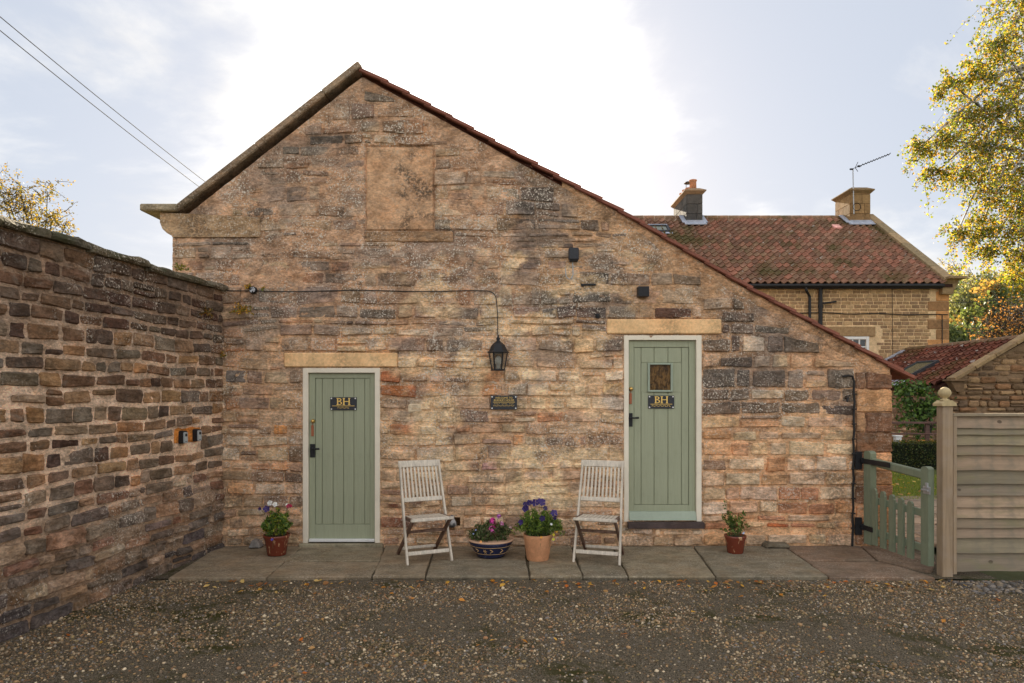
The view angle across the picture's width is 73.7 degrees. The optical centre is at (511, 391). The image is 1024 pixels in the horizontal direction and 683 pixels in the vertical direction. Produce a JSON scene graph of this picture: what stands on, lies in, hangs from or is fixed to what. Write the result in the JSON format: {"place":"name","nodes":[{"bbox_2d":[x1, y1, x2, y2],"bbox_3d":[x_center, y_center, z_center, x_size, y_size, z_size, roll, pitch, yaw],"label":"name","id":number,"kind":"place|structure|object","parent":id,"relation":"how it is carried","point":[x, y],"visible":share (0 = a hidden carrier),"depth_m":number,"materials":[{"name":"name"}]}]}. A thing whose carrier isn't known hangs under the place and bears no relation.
{"place":"outdoors","nodes":[
{"label":"outdoors","id":0,"kind":"place"},
{"bbox_2d":[0,579,1023,682],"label":"gravel yard","id":1,"kind":"structure","parent":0,"point":[221,676],"depth_m":5.03,"materials":[{"name":"grey gravel"}]},
{"bbox_2d":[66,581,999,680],"bbox_3d":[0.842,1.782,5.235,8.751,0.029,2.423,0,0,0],"label":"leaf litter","id":2,"kind":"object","parent":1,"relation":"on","point":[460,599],"visible":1,"depth_m":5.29,"materials":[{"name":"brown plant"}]},
{"bbox_2d":[204,579,966,595],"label":"leaf litter","id":3,"kind":"object","parent":1,"relation":"on","point":[566,585],"visible":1,"depth_m":6.35,"materials":[{"name":"brown plant"}]},
{"bbox_2d":[0,0,1023,283],"label":"sky","id":4,"kind":"structure","parent":0,"point":[770,105],"materials":[{"name":"white"}]},
{"bbox_2d":[151,545,996,580],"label":"path","id":5,"kind":"structure","parent":0,"point":[715,563],"depth_m":6.95,"materials":[{"name":"grey stone"}]},
{"bbox_2d":[249,539,263,547],"bbox_3d":[-2.909,1.725,7.756,0.136,0.093,0.152,0,0,0],"label":"loose stone","id":6,"kind":"object","parent":5,"relation":"on","point":[256,543],"visible":1,"depth_m":7.70,"materials":[{"name":"grey stone"}]},
{"bbox_2d":[258,500,292,556],"bbox_3d":[-2.558,1.476,7.414,0.312,0.588,0.308,0,0,42],"label":"flower pot","id":7,"kind":"object","parent":5,"relation":"on","point":[276,540],"visible":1,"depth_m":7.36,"materials":[{"name":"red ceramic"}]},
{"bbox_2d":[397,459,453,565],"bbox_3d":[-0.932,1.263,7.231,0.498,1.042,0.632,0,0,-24],"label":"folding chair","id":8,"kind":"object","parent":5,"relation":"on","point":[412,519],"visible":1,"depth_m":7.26,"materials":[{"name":"white wood"}]},
{"bbox_2d":[467,514,515,558],"bbox_3d":[-0.228,1.547,7.375,0.498,0.446,0.498,0,0,28],"label":"flower bowl","id":9,"kind":"object","parent":5,"relation":"on","point":[492,539],"visible":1,"depth_m":7.25,"materials":[{"name":"blue ceramic"}]},
{"bbox_2d":[140,62,914,547],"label":"stone cottage","id":10,"kind":"structure","parent":5,"relation":"on","point":[356,176],"depth_m":7.82,"materials":[{"name":"stone"}]},
{"bbox_2d":[0,30,198,186],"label":"overhead wire","id":11,"kind":"object","parent":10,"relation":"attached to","point":[93,105],"visible":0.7,"depth_m":21.54,"materials":[{"name":"black rubber"}]},
{"bbox_2d":[0,16,204,181],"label":"overhead wire","id":12,"kind":"object","parent":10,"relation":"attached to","point":[94,94],"visible":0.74,"depth_m":21.52,"materials":[{"name":"black rubber"}]},
{"bbox_2d":[229,302,253,315],"bbox_3d":[-3.050,-0.926,7.713,0.264,0.173,0.181,0,0,-31],"label":"wall fern","id":13,"kind":"object","parent":10,"relation":"attached to","point":[242,309],"depth_m":7.73,"materials":[{"name":"green plant"}]},
{"bbox_2d":[249,286,256,293],"bbox_3d":[-2.958,-1.160,7.801,0.084,0.084,0.068,0,0,0],"label":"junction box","id":14,"kind":"object","parent":10,"relation":"attached to","point":[252,289],"visible":1,"depth_m":7.77,"materials":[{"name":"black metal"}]},
{"bbox_2d":[309,373,374,538],"bbox_3d":[-1.955,0.750,7.866,0.757,1.922,0.152,0,0,0],"label":"door","id":15,"kind":"structure","parent":10,"relation":"in","point":[341,442],"depth_m":7.87,"materials":[{"name":"green paint"}]},
{"bbox_2d":[330,397,356,409],"bbox_3d":[-1.940,0.140,7.860,0.305,0.150,0.014,0,0,0],"label":"name plaque","id":16,"kind":"object","parent":15,"relation":"attached to","point":[343,403],"visible":1,"depth_m":7.86,"materials":[{"name":"metal"}]},
{"bbox_2d":[226,290,497,334],"bbox_3d":[-1.760,-0.902,7.797,3.215,0.527,0.100,0,0,2],"label":"power cable","id":17,"kind":"object","parent":10,"relation":"attached to","point":[382,290],"visible":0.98,"depth_m":7.79,"materials":[{"name":"brown plastic"}]},
{"bbox_2d":[366,147,433,230],"bbox_3d":[-1.285,-2.330,7.881,0.785,0.970,0.108,0,0,0],"label":"blocked window","id":18,"kind":"structure","parent":10,"relation":"in","point":[399,180],"depth_m":7.83,"materials":[{"name":"stone"}]},
{"bbox_2d":[449,515,455,527],"bbox_3d":[-0.688,1.485,7.815,0.102,0.150,0.093,0,0,-23],"label":"tap","id":19,"kind":"object","parent":10,"relation":"in","point":[452,524],"visible":0.57,"depth_m":7.78,"materials":[{"name":"silver metal"}]},
{"bbox_2d":[487,335,508,370],"bbox_3d":[-0.155,-0.438,7.680,0.244,0.405,0.211,0,0,0],"label":"lantern","id":20,"kind":"object","parent":10,"relation":"attached to","point":[498,346],"visible":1,"depth_m":7.64,"materials":[{"name":"black metal"}]},
{"bbox_2d":[491,396,516,409],"bbox_3d":[-0.092,0.125,7.793,0.300,0.160,0.015,0,0,0],"label":"name plaque","id":21,"kind":"object","parent":10,"relation":"attached to","point":[503,402],"visible":1,"depth_m":7.79,"materials":[{"name":"metal"}]},
{"bbox_2d":[568,247,578,261],"bbox_3d":[0.703,-1.559,7.775,0.115,0.152,0.080,0,0,0],"label":"alarm box","id":22,"kind":"object","parent":10,"relation":"attached to","point":[573,254],"visible":1,"depth_m":7.74,"materials":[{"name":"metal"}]},
{"bbox_2d":[565,262,573,279],"bbox_3d":[0.652,-1.377,7.786,0.101,0.206,0.020,0,0,-7],"label":"wire loop","id":23,"kind":"object","parent":22,"relation":"hanging from","point":[572,270],"visible":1,"depth_m":7.78,"materials":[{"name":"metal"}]},
{"bbox_2d":[581,284,595,286],"bbox_3d":[0.873,-1.217,7.812,0.170,0.034,0.055,0,0,0],"label":"vent","id":24,"kind":"object","parent":10,"relation":"attached to","point":[582,285],"visible":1,"depth_m":7.79,"materials":[{"name":"black metal"}]},
{"bbox_2d":[637,286,648,297],"bbox_3d":[1.488,-1.133,7.770,0.125,0.115,0.130,0,0,0],"label":"wall light","id":25,"kind":"object","parent":10,"relation":"attached to","point":[642,291],"visible":1,"depth_m":7.71,"materials":[{"name":"black metal"}]},
{"bbox_2d":[629,341,696,519],"bbox_3d":[1.718,0.443,7.866,0.780,2.057,0.152,0,0,0],"label":"door","id":26,"kind":"structure","parent":10,"relation":"in","point":[661,441],"depth_m":7.87,"materials":[{"name":"green paint"}]},
{"bbox_2d":[648,395,673,408],"bbox_3d":[1.718,0.120,7.860,0.300,0.150,0.014,0,0,0],"label":"name plaque","id":27,"kind":"object","parent":26,"relation":"attached to","point":[660,401],"visible":1,"depth_m":7.86,"materials":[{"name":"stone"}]},
{"bbox_2d":[842,374,856,545],"bbox_3d":[3.847,0.784,7.783,0.166,1.963,0.040,0,0,0],"label":"drainpipe","id":28,"kind":"object","parent":10,"relation":"attached to","point":[853,462],"visible":1,"depth_m":7.78,"materials":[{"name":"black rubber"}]},
{"bbox_2d":[855,451,933,565],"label":"garden gate","id":29,"kind":"structure","parent":10,"relation":"attached to","point":[873,501],"depth_m":7.21,"materials":[{"name":"green paint"}]},
{"bbox_2d":[511,498,565,561],"bbox_3d":[0.279,1.446,7.210,0.553,0.648,0.440,0,0,22],"label":"flower pot","id":30,"kind":"object","parent":5,"relation":"on","point":[537,529],"visible":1,"depth_m":7.11,"materials":[{"name":"ceramic"}]},
{"bbox_2d":[572,460,623,565],"bbox_3d":[0.928,1.263,7.210,0.499,1.042,0.632,0,0,17],"label":"folding chair","id":31,"kind":"object","parent":5,"relation":"on","point":[600,464],"visible":1,"depth_m":7.25,"materials":[{"name":"white wood"}]},
{"bbox_2d":[719,500,749,553],"bbox_3d":[2.450,1.480,7.500,0.323,0.581,0.236,0,0,0],"label":"flower pot","id":32,"kind":"object","parent":5,"relation":"on","point":[735,542],"visible":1,"depth_m":7.46,"materials":[{"name":"red ceramic"}]},
{"bbox_2d":[762,540,789,547],"bbox_3d":[3.001,1.738,7.769,0.283,0.061,0.183,0,0,0],"label":"loose stone","id":33,"kind":"object","parent":5,"relation":"on","point":[767,544],"visible":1,"depth_m":7.70,"materials":[{"name":"grey stone"}]},
{"bbox_2d":[933,387,1023,579],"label":"garden fence","id":34,"kind":"object","parent":5,"relation":"on","point":[980,491],"visible":0.99,"depth_m":6.62,"materials":[{"name":"brown wood"}]},
{"bbox_2d":[166,547,1023,580],"bbox_3d":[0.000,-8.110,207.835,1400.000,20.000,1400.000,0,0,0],"label":"ground","id":35,"kind":"structure","parent":0,"point":[1007,575],"depth_m":7.01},
{"bbox_2d":[0,163,79,234],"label":"birch tree","id":36,"kind":"object","parent":35,"relation":"on","point":[48,220],"visible":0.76,"depth_m":21.99,"materials":[{"name":"yellow plant"}]},
{"bbox_2d":[0,215,228,641],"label":"boundary wall","id":37,"kind":"structure","parent":35,"relation":"on","point":[111,374],"depth_m":5.87,"materials":[{"name":"stone"}]},
{"bbox_2d":[172,263,190,271],"bbox_3d":[-3.497,-1.315,7.224,0.221,0.104,0.084,0,0,0],"label":"wall fern","id":38,"kind":"object","parent":37,"relation":"on","point":[180,268],"depth_m":7.22,"materials":[{"name":"green plant"}]},
{"bbox_2d":[178,431,187,443],"bbox_3d":[-3.384,0.470,7.035,0.062,0.132,0.082,0,0,7],"label":"key safe","id":39,"kind":"object","parent":37,"relation":"attached to","point":[182,437],"visible":1,"depth_m":7.00,"materials":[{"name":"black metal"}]},
{"bbox_2d":[193,429,201,440],"bbox_3d":[-3.353,0.465,7.278,0.062,0.132,0.082,0,0,7],"label":"key safe","id":40,"kind":"object","parent":37,"relation":"attached to","point":[197,434],"visible":1,"depth_m":7.25,"materials":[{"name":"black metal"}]},
{"bbox_2d":[199,306,213,318],"bbox_3d":[-3.315,-0.863,7.407,0.119,0.153,0.175,0,0,0],"label":"wall fern","id":41,"kind":"object","parent":37,"relation":"attached to","point":[208,313],"depth_m":7.45,"materials":[{"name":"green plant"}]},
{"bbox_2d":[633,179,967,358],"bbox_3d":[8.840,-3.635,29.060,13.680,10.810,11.180,0,0,0],"label":"farmhouse","id":42,"kind":"object","parent":35,"relation":"on","point":[863,277],"visible":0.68,"depth_m":24.86,"materials":[{"name":"red tile"}]},
{"bbox_2d":[648,224,672,233],"bbox_3d":[6.020,-6.650,27.904,0.950,0.564,0.738,0,0,0],"label":"roof window","id":43,"kind":"structure","parent":42,"relation":"in","point":[666,228],"depth_m":28.00,"materials":[{"name":"glass"}]},
{"bbox_2d":[845,337,868,349],"bbox_3d":[11.715,-1.230,23.981,1.630,1.400,0.081,0,0,0],"label":"window","id":44,"kind":"structure","parent":42,"relation":"in","point":[860,340],"depth_m":23.94,"materials":[{"name":"white paint"}]},
{"bbox_2d":[850,153,890,213],"bbox_3d":[14.785,-8.573,28.222,1.520,2.386,0.268,0,0,15],"label":"tv aerial","id":45,"kind":"object","parent":42,"relation":"attached to","point":[852,169],"visible":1,"depth_m":28.37,"materials":[{"name":"metal"}]},
{"bbox_2d":[891,378,956,441],"bbox_3d":[10.913,0.673,18.351,1.707,2.230,1.178,0,0,0],"label":"leafy bush","id":46,"kind":"object","parent":35,"relation":"on","point":[926,406],"visible":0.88,"depth_m":18.20,"materials":[{"name":"green plant"}]},
{"bbox_2d":[885,333,1023,442],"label":"outbuilding","id":47,"kind":"structure","parent":35,"relation":"on","point":[981,376],"depth_m":18.30,"materials":[{"name":"tile"}]},
{"bbox_2d":[892,360,939,385],"bbox_3d":[12.037,-0.562,20.735,1.290,0.766,1.300,0,0,0],"label":"roof window","id":48,"kind":"structure","parent":47,"relation":"in","point":[917,367],"depth_m":20.54,"materials":[{"name":"glass"}]},
{"bbox_2d":[937,258,976,301],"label":"hill tree","id":49,"kind":"object","parent":35,"relation":"on","point":[954,269],"visible":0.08,"depth_m":92.77,"materials":[{"name":"yellow plant"}]},
{"bbox_2d":[896,0,1023,303],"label":"birch tree","id":50,"kind":"object","parent":35,"relation":"on","point":[997,180],"visible":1,"depth_m":14.71,"materials":[{"name":"yellow plant"}]},
{"bbox_2d":[947,271,987,319],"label":"hill tree","id":51,"kind":"object","parent":35,"relation":"on","point":[955,307],"visible":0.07,"depth_m":70.00,"materials":[{"name":"green plant"}]},
{"bbox_2d":[949,316,1002,342],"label":"hill tree","id":52,"kind":"object","parent":35,"relation":"on","point":[952,329],"visible":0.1,"depth_m":61.95,"materials":[{"name":"green plant"}]},
{"bbox_2d":[945,259,1018,304],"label":"hill tree","id":53,"kind":"object","parent":35,"relation":"on","point":[968,275],"visible":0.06,"depth_m":89.66,"materials":[{"name":"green plant"}]},
{"bbox_2d":[949,266,1016,304],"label":"woods","id":54,"kind":"object","parent":35,"relation":"on","point":[994,268],"visible":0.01,"depth_m":146.29,"materials":[{"name":"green plant"}]},
{"bbox_2d":[949,276,1022,329],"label":"hill tree","id":55,"kind":"object","parent":35,"relation":"on","point":[984,289],"visible":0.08,"depth_m":65.58,"materials":[{"name":"yellow plant"}]},
{"bbox_2d":[949,277,1023,330],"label":"hill tree","id":56,"kind":"object","parent":35,"relation":"on","point":[976,307],"visible":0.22,"depth_m":64.69,"materials":[{"name":"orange plant"}]},
{"bbox_2d":[950,320,1023,342],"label":"hill tree","id":57,"kind":"object","parent":35,"relation":"on","point":[966,336],"visible":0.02,"depth_m":60.59,"materials":[{"name":"green plant"}]},
{"bbox_2d":[951,270,1023,317],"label":"hill tree","id":58,"kind":"object","parent":35,"relation":"on","point":[990,277],"visible":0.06,"depth_m":86.19,"materials":[{"name":"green plant"}]},
{"bbox_2d":[964,284,1023,339],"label":"orange shrub","id":59,"kind":"object","parent":35,"relation":"on","point":[1007,325],"visible":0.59,"depth_m":29.98,"materials":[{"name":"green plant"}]},
{"bbox_2d":[891,469,936,499],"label":"lawn","id":60,"kind":"structure","parent":0,"point":[935,473],"depth_m":13.03,"materials":[{"name":"green plant"}]},
{"bbox_2d":[892,435,902,441],"bbox_3d":[9.620,1.410,17.035,0.190,0.640,0.160,0,0,0],"label":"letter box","id":61,"kind":"object","parent":60,"relation":"on","point":[897,437],"visible":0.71,"depth_m":16.98,"materials":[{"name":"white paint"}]},
{"bbox_2d":[891,438,936,469],"bbox_3d":[8.398,1.435,15.816,5.639,0.713,0.681,0,0,0],"label":"hedge","id":62,"kind":"object","parent":60,"relation":"on","point":[915,454],"visible":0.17,"depth_m":15.65,"materials":[{"name":"green plant"}]},
{"bbox_2d":[891,422,936,442],"bbox_3d":[8.700,1.258,17.473,5.600,1.025,0.575,0,0,0],"label":"rail fence","id":63,"kind":"object","parent":60,"relation":"on","point":[927,433],"visible":0.05,"depth_m":17.21,"materials":[{"name":"brown wood"}]},
{"bbox_2d":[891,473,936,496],"bbox_3d":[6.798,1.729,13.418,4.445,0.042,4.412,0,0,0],"label":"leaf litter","id":64,"kind":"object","parent":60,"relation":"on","point":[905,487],"visible":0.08,"depth_m":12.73,"materials":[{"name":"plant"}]},
{"bbox_2d":[895,495,936,546],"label":"courtyard paving","id":65,"kind":"structure","parent":0,"point":[917,526],"depth_m":9.34,"materials":[{"name":"beige stone"}]},
{"bbox_2d":[949,297,1019,302],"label":"overhead wire","id":66,"kind":"object","parent":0,"point":[980,301],"visible":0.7,"depth_m":47.71,"materials":[{"name":"black rubber"}]},
{"bbox_2d":[947,580,1023,594],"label":"gravel","id":67,"kind":"structure","parent":0,"point":[1001,585],"depth_m":6.27,"materials":[{"name":"grey gravel"}]}
]}

